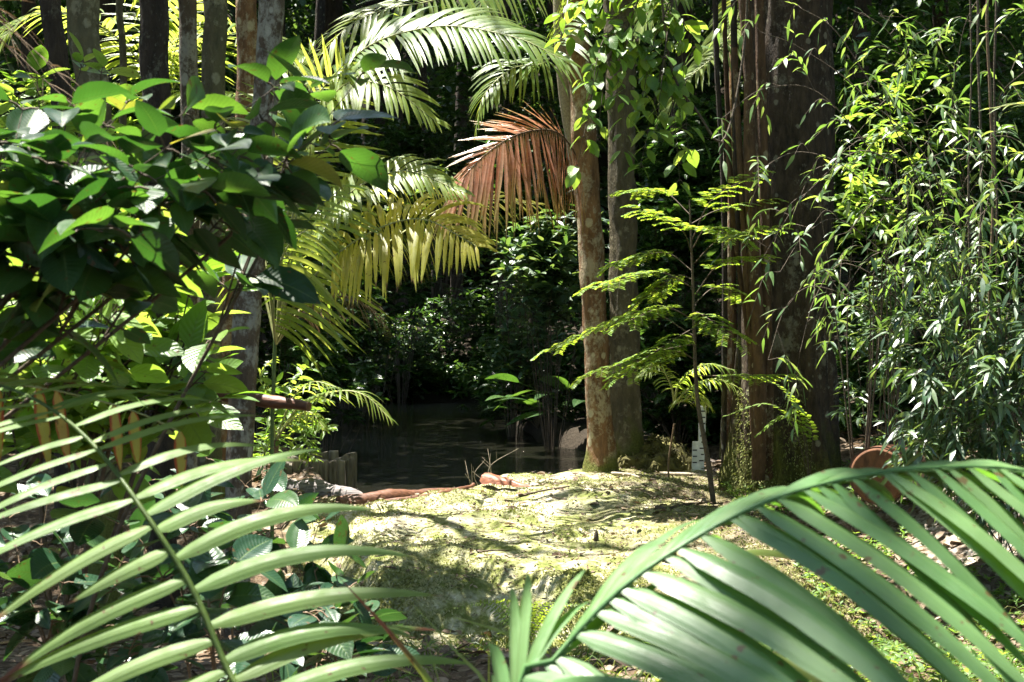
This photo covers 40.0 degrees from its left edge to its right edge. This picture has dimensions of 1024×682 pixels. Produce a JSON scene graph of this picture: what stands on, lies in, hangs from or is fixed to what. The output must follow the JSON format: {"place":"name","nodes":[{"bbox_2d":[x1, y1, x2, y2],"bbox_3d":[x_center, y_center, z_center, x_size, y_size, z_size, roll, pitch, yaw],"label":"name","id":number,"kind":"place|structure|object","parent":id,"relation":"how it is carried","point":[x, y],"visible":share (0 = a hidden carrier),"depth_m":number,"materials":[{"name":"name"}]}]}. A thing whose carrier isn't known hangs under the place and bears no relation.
{"place":"outdoors","nodes":[
{"label":"outdoors","id":0,"kind":"place"},
{"bbox_2d":[6,401,585,492],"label":"water","id":1,"kind":"structure","parent":0,"point":[423,445],"depth_m":19.86,"materials":[{"name":"black liquid"}]},
{"bbox_2d":[0,0,1023,681],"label":"ground","id":2,"kind":"structure","parent":0,"point":[574,436],"depth_m":11.21,"materials":[{"name":"plant"}]},
{"bbox_2d":[18,0,36,146],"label":"tree","id":3,"kind":"object","parent":2,"relation":"on","point":[26,6],"visible":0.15,"depth_m":21.82,"materials":[{"name":"brown plant"}]},
{"bbox_2d":[39,0,76,542],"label":"tree","id":4,"kind":"object","parent":2,"relation":"on","point":[55,42],"visible":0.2,"depth_m":11.40,"materials":[{"name":"brown plant"}]},
{"bbox_2d":[0,31,140,182],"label":"shrub","id":5,"kind":"object","parent":2,"relation":"on","point":[98,68],"visible":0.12,"depth_m":6.14,"materials":[{"name":"green plant"}]},
{"bbox_2d":[0,70,142,215],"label":"understory shrub","id":6,"kind":"object","parent":2,"relation":"on","point":[28,81],"visible":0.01,"depth_m":14.22,"materials":[{"name":"green plant"}]},
{"bbox_2d":[66,0,120,630],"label":"tree","id":7,"kind":"object","parent":2,"relation":"on","point":[83,16],"visible":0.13,"depth_m":9.51,"materials":[{"name":"brown plant"}]},
{"bbox_2d":[0,382,186,487],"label":"foreground palm","id":8,"kind":"object","parent":2,"relation":"on","point":[62,431],"visible":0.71,"depth_m":2.64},
{"bbox_2d":[0,225,202,509],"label":"shrub","id":9,"kind":"object","parent":2,"relation":"on","point":[89,367],"visible":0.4,"depth_m":3.45,"materials":[{"name":"green plant"}]},
{"bbox_2d":[99,0,115,82],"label":"tree","id":10,"kind":"object","parent":2,"relation":"on","point":[108,6],"visible":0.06,"depth_m":23.80,"materials":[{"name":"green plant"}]},
{"bbox_2d":[0,473,218,681],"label":"shrub","id":11,"kind":"object","parent":2,"relation":"on","point":[35,567],"visible":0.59,"depth_m":3.65,"materials":[{"name":"green plant"}]},
{"bbox_2d":[116,0,126,565],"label":"tree","id":12,"kind":"object","parent":2,"relation":"on","point":[122,44],"visible":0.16,"depth_m":10.94,"materials":[{"name":"brown plant"}]},
{"bbox_2d":[0,181,271,681],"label":"shrub","id":13,"kind":"object","parent":2,"relation":"on","point":[192,326],"visible":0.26,"depth_m":4.36,"materials":[{"name":"green plant"}]},
{"bbox_2d":[139,0,179,608],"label":"tree","id":14,"kind":"object","parent":2,"relation":"on","point":[154,39],"visible":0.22,"depth_m":10.30,"materials":[{"name":"brown plant"}]},
{"bbox_2d":[0,0,329,133],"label":"palm","id":15,"kind":"object","parent":2,"relation":"on","point":[173,61],"visible":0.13,"depth_m":15.08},
{"bbox_2d":[50,461,298,681],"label":"shrub","id":16,"kind":"object","parent":2,"relation":"on","point":[201,567],"visible":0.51,"depth_m":3.42,"materials":[{"name":"green plant"}]},
{"bbox_2d":[100,448,287,664],"bbox_3d":[-1.253,0.960,5.377,0.812,1.165,0.569,0,1,0],"label":"shrub","id":17,"kind":"object","parent":2,"relation":"on","point":[281,485],"visible":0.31,"depth_m":5.35,"materials":[{"name":"green plant"}]},
{"bbox_2d":[0,76,395,420],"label":"shrub","id":18,"kind":"object","parent":2,"relation":"on","point":[61,222],"visible":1,"depth_m":2.57,"materials":[{"name":"green plant"}]},
{"bbox_2d":[197,0,227,593],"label":"tree","id":19,"kind":"object","parent":2,"relation":"on","point":[214,40],"visible":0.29,"depth_m":10.51,"materials":[{"name":"brown plant"}]},
{"bbox_2d":[0,372,475,681],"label":"foreground palm","id":20,"kind":"object","parent":2,"relation":"on","point":[287,645],"visible":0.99,"depth_m":2.07,"materials":[{"name":"plant"}]},
{"bbox_2d":[221,0,256,496],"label":"tree","id":21,"kind":"object","parent":2,"relation":"on","point":[246,25],"visible":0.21,"depth_m":12.48,"materials":[{"name":"brown plant"}]},
{"bbox_2d":[72,35,413,681],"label":"shrub","id":22,"kind":"object","parent":2,"relation":"on","point":[291,283],"visible":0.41,"depth_m":3.22,"materials":[{"name":"green plant"}]},
{"bbox_2d":[220,0,284,636],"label":"tree","id":23,"kind":"object","parent":2,"relation":"on","point":[270,25],"visible":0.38,"depth_m":9.52,"materials":[{"name":"brown plant"}]},
{"bbox_2d":[216,393,311,410],"bbox_3d":[-1.887,0.412,10.495,0.842,0.207,0.129,0,1,17],"label":"log stub","id":24,"kind":"object","parent":23,"relation":"attached to","point":[274,402],"visible":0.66,"depth_m":10.41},
{"bbox_2d":[223,203,358,449],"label":"understory shrub","id":25,"kind":"object","parent":2,"relation":"on","point":[296,355],"visible":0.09,"depth_m":16.54,"materials":[{"name":"green plant"}]},
{"bbox_2d":[253,356,338,479],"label":"shrub","id":26,"kind":"object","parent":2,"relation":"on","point":[280,412],"visible":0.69,"depth_m":12.80,"materials":[{"name":"green plant"}]},
{"bbox_2d":[312,0,324,305],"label":"tree","id":27,"kind":"object","parent":2,"relation":"on","point":[319,19],"visible":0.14,"depth_m":40.72,"materials":[{"name":"brown plant"}]},
{"bbox_2d":[220,492,419,681],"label":"shrub","id":28,"kind":"object","parent":2,"relation":"on","point":[315,576],"visible":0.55,"depth_m":4.14,"materials":[{"name":"green plant"}]},
{"bbox_2d":[256,331,388,451],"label":"understory shrub","id":29,"kind":"object","parent":2,"relation":"on","point":[348,371],"visible":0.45,"depth_m":18.83,"materials":[{"name":"green plant"}]},
{"bbox_2d":[285,478,362,496],"bbox_3d":[-1.642,1.377,12.756,0.885,0.252,0.252,0,1,24],"label":"rock","id":30,"kind":"object","parent":2,"relation":"on","point":[320,486],"visible":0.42,"depth_m":12.72,"materials":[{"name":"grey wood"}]},
{"bbox_2d":[256,357,398,492],"bbox_3d":[-1.668,0.814,12.393,1.482,1.340,0.674,1,1,27],"label":"palm","id":31,"kind":"object","parent":2,"relation":"on","point":[290,419],"visible":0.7,"depth_m":12.32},
{"bbox_2d":[319,0,342,372],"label":"tree","id":32,"kind":"object","parent":2,"relation":"on","point":[333,10],"visible":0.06,"depth_m":31.22,"materials":[{"name":"brown plant"}]},
{"bbox_2d":[278,274,412,420],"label":"understory shrub","id":33,"kind":"object","parent":2,"relation":"on","point":[366,344],"visible":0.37,"depth_m":24.84,"materials":[{"name":"green plant"}]},
{"bbox_2d":[351,0,385,370],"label":"tree","id":34,"kind":"object","parent":2,"relation":"on","point":[382,100],"visible":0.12,"depth_m":31.71,"materials":[{"name":"brown plant"}]},
{"bbox_2d":[311,185,448,411],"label":"understory shrub","id":35,"kind":"object","parent":2,"relation":"on","point":[415,295],"visible":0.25,"depth_m":26.87,"materials":[{"name":"green plant"}]},
{"bbox_2d":[335,365,426,402],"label":"understory shrub","id":36,"kind":"object","parent":2,"relation":"on","point":[393,388],"visible":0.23,"depth_m":30.47,"materials":[{"name":"green plant"}]},
{"bbox_2d":[194,6,581,537],"bbox_3d":[-1.213,-0.281,11.766,3.418,4.544,4.907,0,1,0],"label":"palm","id":37,"kind":"object","parent":2,"relation":"on","point":[346,261],"visible":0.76,"depth_m":9.89,"materials":[{"name":"plant"}]},
{"bbox_2d":[304,97,492,402],"bbox_3d":[-2.450,-1.567,29.998,4.236,7.290,3.088,0,1,0],"label":"understory shrub","id":38,"kind":"object","parent":2,"relation":"on","point":[413,139],"visible":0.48,"depth_m":29.80,"materials":[{"name":"green plant"}]},
{"bbox_2d":[391,0,408,314],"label":"tree","id":39,"kind":"object","parent":2,"relation":"on","point":[400,116],"visible":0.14,"depth_m":43.79,"materials":[{"name":"brown plant"}]},
{"bbox_2d":[364,314,446,396],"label":"understory shrub","id":40,"kind":"object","parent":2,"relation":"on","point":[415,363],"visible":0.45,"depth_m":30.84,"materials":[{"name":"green plant"}]},
{"bbox_2d":[415,0,441,360],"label":"tree","id":41,"kind":"object","parent":2,"relation":"on","point":[436,289],"visible":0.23,"depth_m":32.87,"materials":[{"name":"brown plant"}]},
{"bbox_2d":[400,294,472,371],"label":"understory shrub","id":42,"kind":"object","parent":2,"relation":"on","point":[446,338],"visible":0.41,"depth_m":31.92,"materials":[{"name":"green plant"}]},
{"bbox_2d":[339,577,548,681],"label":"palm seedling","id":43,"kind":"object","parent":2,"relation":"on","point":[422,672],"visible":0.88,"depth_m":1.96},
{"bbox_2d":[395,359,496,401],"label":"understory shrub","id":44,"kind":"object","parent":2,"relation":"on","point":[444,382],"visible":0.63,"depth_m":30.68,"materials":[{"name":"green plant"}]},
{"bbox_2d":[383,164,517,321],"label":"understory shrub","id":45,"kind":"object","parent":2,"relation":"on","point":[460,240],"visible":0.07,"depth_m":36.80,"materials":[{"name":"green plant"}]},
{"bbox_2d":[450,3,469,324],"bbox_3d":[-0.745,-7.534,37.968,5.722,14.371,6.210,1,1,27],"label":"tree","id":46,"kind":"object","parent":2,"relation":"on","point":[464,108],"visible":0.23,"depth_m":37.80,"materials":[{"name":"brown plant"}]},
{"bbox_2d":[433,270,537,364],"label":"understory shrub","id":47,"kind":"object","parent":2,"relation":"on","point":[486,320],"visible":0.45,"depth_m":32.88,"materials":[{"name":"green plant"}]},
{"bbox_2d":[307,0,705,209],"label":"palm","id":48,"kind":"object","parent":2,"relation":"on","point":[564,93],"visible":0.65,"depth_m":12.74,"materials":[{"name":"green plant"}]},
{"bbox_2d":[432,102,586,252],"bbox_3d":[0.399,-0.395,13.582,0.990,3.848,2.711,1,1,35],"label":"palm","id":49,"kind":"object","parent":2,"relation":"on","point":[481,189],"visible":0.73,"depth_m":13.01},
{"bbox_2d":[429,21,592,357],"bbox_3d":[0.019,-2.705,28.923,3.419,7.657,2.614,0,1,0],"label":"understory shrub","id":50,"kind":"object","parent":2,"relation":"on","point":[466,95],"visible":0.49,"depth_m":28.67,"materials":[{"name":"green plant"}]},
{"bbox_2d":[447,325,575,417],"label":"understory shrub","id":51,"kind":"object","parent":2,"relation":"on","point":[477,356],"visible":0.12,"depth_m":25.92,"materials":[{"name":"green plant"}]},
{"bbox_2d":[0,0,1023,320],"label":"forest","id":52,"kind":"object","parent":2,"relation":"on","point":[298,20],"visible":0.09,"depth_m":45.84,"materials":[{"name":"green plant"}]},
{"bbox_2d":[0,389,1023,681],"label":"leaf litter","id":53,"kind":"object","parent":2,"relation":"on","point":[20,655],"visible":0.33,"depth_m":10.40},
{"bbox_2d":[0,0,116,148],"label":"dead palm frond","id":54,"kind":"object","parent":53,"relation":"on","point":[21,39],"visible":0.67,"depth_m":3.04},
{"bbox_2d":[178,0,198,510],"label":"tree","id":55,"kind":"object","parent":53,"relation":"on","point":[188,59],"visible":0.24,"depth_m":11.90,"materials":[{"name":"brown plant"}]},
{"bbox_2d":[457,135,574,436],"bbox_3d":[0.059,-0.484,21.481,1.883,5.308,1.309,0,1,0],"label":"understory shrub","id":56,"kind":"object","parent":2,"relation":"on","point":[513,414],"visible":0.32,"depth_m":21.44,"materials":[{"name":"green plant"}]},
{"bbox_2d":[464,362,574,426],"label":"understory shrub","id":57,"kind":"object","parent":2,"relation":"on","point":[482,384],"visible":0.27,"depth_m":22.34,"materials":[{"name":"green plant"}]},
{"bbox_2d":[454,599,587,641],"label":"fern","id":58,"kind":"object","parent":2,"relation":"on","point":[533,627],"visible":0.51,"depth_m":8.94,"materials":[{"name":"green plant"}]},
{"bbox_2d":[482,303,582,428],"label":"understory shrub","id":59,"kind":"object","parent":2,"relation":"on","point":[496,345],"visible":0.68,"depth_m":21.35,"materials":[{"name":"green plant"}]},
{"bbox_2d":[485,364,584,425],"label":"broad water plant","id":60,"kind":"object","parent":2,"relation":"on","point":[563,383],"visible":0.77,"depth_m":20.50,"materials":[{"name":"green plant"}]},
{"bbox_2d":[529,0,554,338],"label":"tree","id":61,"kind":"object","parent":2,"relation":"on","point":[550,12],"visible":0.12,"depth_m":33.78,"materials":[{"name":"brown plant"}]},
{"bbox_2d":[490,209,608,449],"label":"understory shrub","id":62,"kind":"object","parent":2,"relation":"on","point":[545,275],"visible":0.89,"depth_m":19.38,"materials":[{"name":"green plant"}]},
{"bbox_2d":[286,466,877,653],"bbox_3d":[0.301,1.644,11.775,4.050,0.691,6.146,0,1,0],"label":"moss","id":63,"kind":"object","parent":2,"relation":"on","point":[435,578],"visible":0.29,"depth_m":10.24,"materials":[{"name":"plant"}]},
{"bbox_2d":[335,488,450,504],"bbox_3d":[-0.922,1.427,12.611,1.378,0.233,0.214,-1,1,-31],"label":"palm sheath","id":64,"kind":"object","parent":63,"relation":"on","point":[363,498],"visible":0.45,"depth_m":12.37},
{"bbox_2d":[561,0,618,472],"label":"tree","id":65,"kind":"object","parent":2,"relation":"on","point":[601,452],"visible":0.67,"depth_m":14.19,"materials":[{"name":"brown plant"}]},
{"bbox_2d":[546,341,663,418],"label":"understory shrub","id":66,"kind":"object","parent":2,"relation":"on","point":[579,364],"visible":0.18,"depth_m":20.95,"materials":[{"name":"green plant"}]},
{"bbox_2d":[225,590,1023,681],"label":"grass","id":67,"kind":"structure","parent":2,"relation":"on","point":[594,653],"depth_m":6.50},
{"bbox_2d":[553,257,720,402],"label":"understory shrub","id":68,"kind":"object","parent":2,"relation":"on","point":[670,302],"visible":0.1,"depth_m":22.76,"materials":[{"name":"green plant"}]},
{"bbox_2d":[603,0,705,471],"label":"tree","id":69,"kind":"object","parent":2,"relation":"on","point":[634,449],"visible":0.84,"depth_m":14.62,"materials":[{"name":"brown plant"}]},
{"bbox_2d":[530,170,804,503],"bbox_3d":[1.398,0.035,12.471,2.459,2.968,1.556,0,1,0],"label":"sapling","id":70,"kind":"object","parent":2,"relation":"on","point":[619,264],"visible":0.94,"depth_m":12.18,"materials":[{"name":"green plant"}]},
{"bbox_2d":[604,188,736,427],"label":"understory shrub","id":71,"kind":"object","parent":2,"relation":"on","point":[669,241],"visible":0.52,"depth_m":17.33,"materials":[{"name":"green plant"}]},
{"bbox_2d":[662,0,692,400],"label":"tree","id":72,"kind":"object","parent":2,"relation":"on","point":[681,11],"visible":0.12,"depth_m":25.81,"materials":[{"name":"brown plant"}]},
{"bbox_2d":[642,398,720,450],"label":"understory shrub","id":73,"kind":"object","parent":2,"relation":"on","point":[714,427],"visible":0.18,"depth_m":17.30,"materials":[{"name":"green plant"}]},
{"bbox_2d":[638,311,737,444],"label":"understory shrub","id":74,"kind":"object","parent":2,"relation":"on","point":[683,364],"visible":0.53,"depth_m":16.89,"materials":[{"name":"green plant"}]},
{"bbox_2d":[633,0,743,461],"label":"palm","id":75,"kind":"object","parent":2,"relation":"on","point":[704,63],"visible":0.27,"depth_m":15.54,"materials":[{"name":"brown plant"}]},
{"bbox_2d":[634,363,743,476],"bbox_3d":[1.759,0.823,13.556,1.174,1.222,0.658,0,1,0],"label":"palm","id":76,"kind":"object","parent":2,"relation":"on","point":[676,400],"visible":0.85,"depth_m":13.58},
{"bbox_2d":[636,94,743,401],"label":"understory shrub","id":77,"kind":"object","parent":2,"relation":"on","point":[658,179],"visible":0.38,"depth_m":18.25,"materials":[{"name":"green plant"}]},
{"bbox_2d":[692,406,705,470],"bbox_3d":[1.903,1.067,14.324,0.148,0.809,0.033,0,1,0],"label":"staff gauge","id":78,"kind":"object","parent":2,"relation":"on","point":[698,455],"visible":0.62,"depth_m":14.31,"materials":[{"name":"paint"}]},
{"bbox_2d":[712,0,727,465],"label":"vine stem","id":79,"kind":"object","parent":2,"relation":"on","point":[724,224],"visible":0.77,"depth_m":13.56,"materials":[{"name":"brown plant"}]},
{"bbox_2d":[721,0,736,405],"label":"vine stem","id":80,"kind":"object","parent":2,"relation":"on","point":[727,111],"visible":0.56,"depth_m":13.65,"materials":[{"name":"brown plant"}]},
{"bbox_2d":[731,0,740,394],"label":"vine stem","id":81,"kind":"object","parent":2,"relation":"on","point":[734,44],"visible":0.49,"depth_m":13.45,"materials":[{"name":"brown plant"}]},
{"bbox_2d":[489,460,1023,681],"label":"foreground palm","id":82,"kind":"object","parent":2,"relation":"on","point":[710,622],"visible":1,"depth_m":1.58,"materials":[{"name":"plant"}]},
{"bbox_2d":[722,376,818,475],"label":"fern","id":83,"kind":"object","parent":2,"relation":"on","point":[808,416],"visible":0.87,"depth_m":12.36,"materials":[{"name":"green plant"}]},
{"bbox_2d":[636,549,910,681],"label":"foreground palm","id":84,"kind":"object","parent":2,"relation":"on","point":[776,553],"visible":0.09,"depth_m":2.36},
{"bbox_2d":[718,0,840,495],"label":"tree","id":85,"kind":"object","parent":2,"relation":"on","point":[771,456],"visible":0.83,"depth_m":12.92,"materials":[{"name":"brown plant"}]},
{"bbox_2d":[544,0,709,196],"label":"climbing plant","id":86,"kind":"object","parent":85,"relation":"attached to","point":[599,50],"visible":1,"depth_m":9.11,"materials":[{"name":"green plant"}]},
{"bbox_2d":[661,0,747,142],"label":"liana","id":87,"kind":"object","parent":85,"relation":"hanging from","point":[738,84],"visible":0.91,"depth_m":9.28,"materials":[{"name":"brown plant"}]},
{"bbox_2d":[638,403,1023,681],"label":"ground cover foliage","id":88,"kind":"object","parent":2,"relation":"on","point":[889,648],"visible":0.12,"depth_m":8.53,"materials":[{"name":"green plant"}]},
{"bbox_2d":[802,159,906,532],"bbox_3d":[2.692,0.064,10.953,0.784,2.920,0.753,0,1,0],"label":"understory shrub","id":89,"kind":"object","parent":2,"relation":"on","point":[855,181],"visible":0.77,"depth_m":11.01,"materials":[{"name":"green plant"}]},
{"bbox_2d":[848,0,871,336],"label":"tree","id":90,"kind":"object","parent":2,"relation":"on","point":[861,5],"visible":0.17,"depth_m":21.82,"materials":[{"name":"brown plant"}]},
{"bbox_2d":[707,0,1023,513],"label":"bamboo","id":91,"kind":"object","parent":2,"relation":"on","point":[895,185],"visible":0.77,"depth_m":9.28,"materials":[{"name":"green plant"}]},
{"bbox_2d":[813,256,920,448],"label":"understory shrub","id":92,"kind":"object","parent":2,"relation":"on","point":[880,440],"visible":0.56,"depth_m":11.87,"materials":[{"name":"green plant"}]},
{"bbox_2d":[849,443,927,504],"bbox_3d":[2.962,1.033,11.017,0.453,0.484,0.934,0,1,26],"label":"sawn log","id":93,"kind":"object","parent":2,"relation":"on","point":[871,457],"visible":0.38,"depth_m":10.63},
{"bbox_2d":[776,2,1023,445],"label":"bamboo","id":94,"kind":"object","parent":2,"relation":"on","point":[943,90],"visible":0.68,"depth_m":10.24,"materials":[{"name":"green plant"}]},
{"bbox_2d":[834,289,968,439],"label":"understory shrub","id":95,"kind":"object","parent":2,"relation":"on","point":[852,366],"visible":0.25,"depth_m":15.01,"materials":[{"name":"green plant"}]},
{"bbox_2d":[833,107,971,377],"bbox_3d":[4.120,-1.009,16.497,2.427,3.532,1.987,0,1,0],"label":"understory shrub","id":96,"kind":"object","parent":2,"relation":"on","point":[860,273],"visible":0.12,"depth_m":16.35,"materials":[{"name":"green plant"}]},
{"bbox_2d":[842,58,974,444],"bbox_3d":[3.095,-0.475,11.264,0.992,3.632,0.960,0,1,-13],"label":"understory shrub","id":97,"kind":"object","parent":2,"relation":"on","point":[936,82],"visible":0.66,"depth_m":11.21,"materials":[{"name":"green plant"}]},
{"bbox_2d":[834,0,1023,385],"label":"bamboo","id":98,"kind":"object","parent":2,"relation":"on","point":[922,48],"visible":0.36,"depth_m":15.26,"materials":[{"name":"green plant"}]},
{"bbox_2d":[931,0,952,302],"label":"tree","id":99,"kind":"object","parent":2,"relation":"on","point":[938,21],"visible":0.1,"depth_m":26.80,"materials":[{"name":"brown plant"}]},
{"bbox_2d":[866,169,1023,554],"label":"shrub","id":100,"kind":"object","parent":2,"relation":"on","point":[946,441],"visible":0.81,"depth_m":9.00,"materials":[{"name":"green plant"}]},
{"bbox_2d":[902,69,1023,392],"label":"understory shrub","id":101,"kind":"object","parent":2,"relation":"on","point":[1002,209],"visible":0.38,"depth_m":13.33,"materials":[{"name":"green plant"}]},
{"bbox_2d":[929,0,1023,334],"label":"bamboo","id":102,"kind":"object","parent":2,"relation":"on","point":[990,195],"visible":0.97,"depth_m":8.81,"materials":[{"name":"green plant"}]},
{"bbox_2d":[980,0,1011,299],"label":"tree","id":103,"kind":"object","parent":2,"relation":"on","point":[982,3],"visible":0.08,"depth_m":23.80,"materials":[{"name":"brown plant"}]},
{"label":"canopy foliage","id":104,"kind":"object","parent":2,"relation":"on","visible":0},
{"bbox_2d":[967,0,975,445],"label":"hanging vine","id":105,"kind":"object","parent":104,"relation":"hanging from","point":[969,137],"visible":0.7,"depth_m":9.28,"materials":[{"name":"brown plant"}]},
{"bbox_2d":[976,0,982,438],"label":"hanging vine","id":106,"kind":"object","parent":104,"relation":"hanging from","point":[980,158],"visible":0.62,"depth_m":9.17,"materials":[{"name":"brown plant"}]},
{"bbox_2d":[985,0,994,427],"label":"hanging vine","id":107,"kind":"object","parent":104,"relation":"hanging from","point":[991,118],"visible":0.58,"depth_m":9.37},
{"bbox_2d":[993,0,1004,447],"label":"hanging vine","id":108,"kind":"object","parent":104,"relation":"hanging from","point":[994,98],"visible":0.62,"depth_m":9.47,"materials":[{"name":"brown plant"}]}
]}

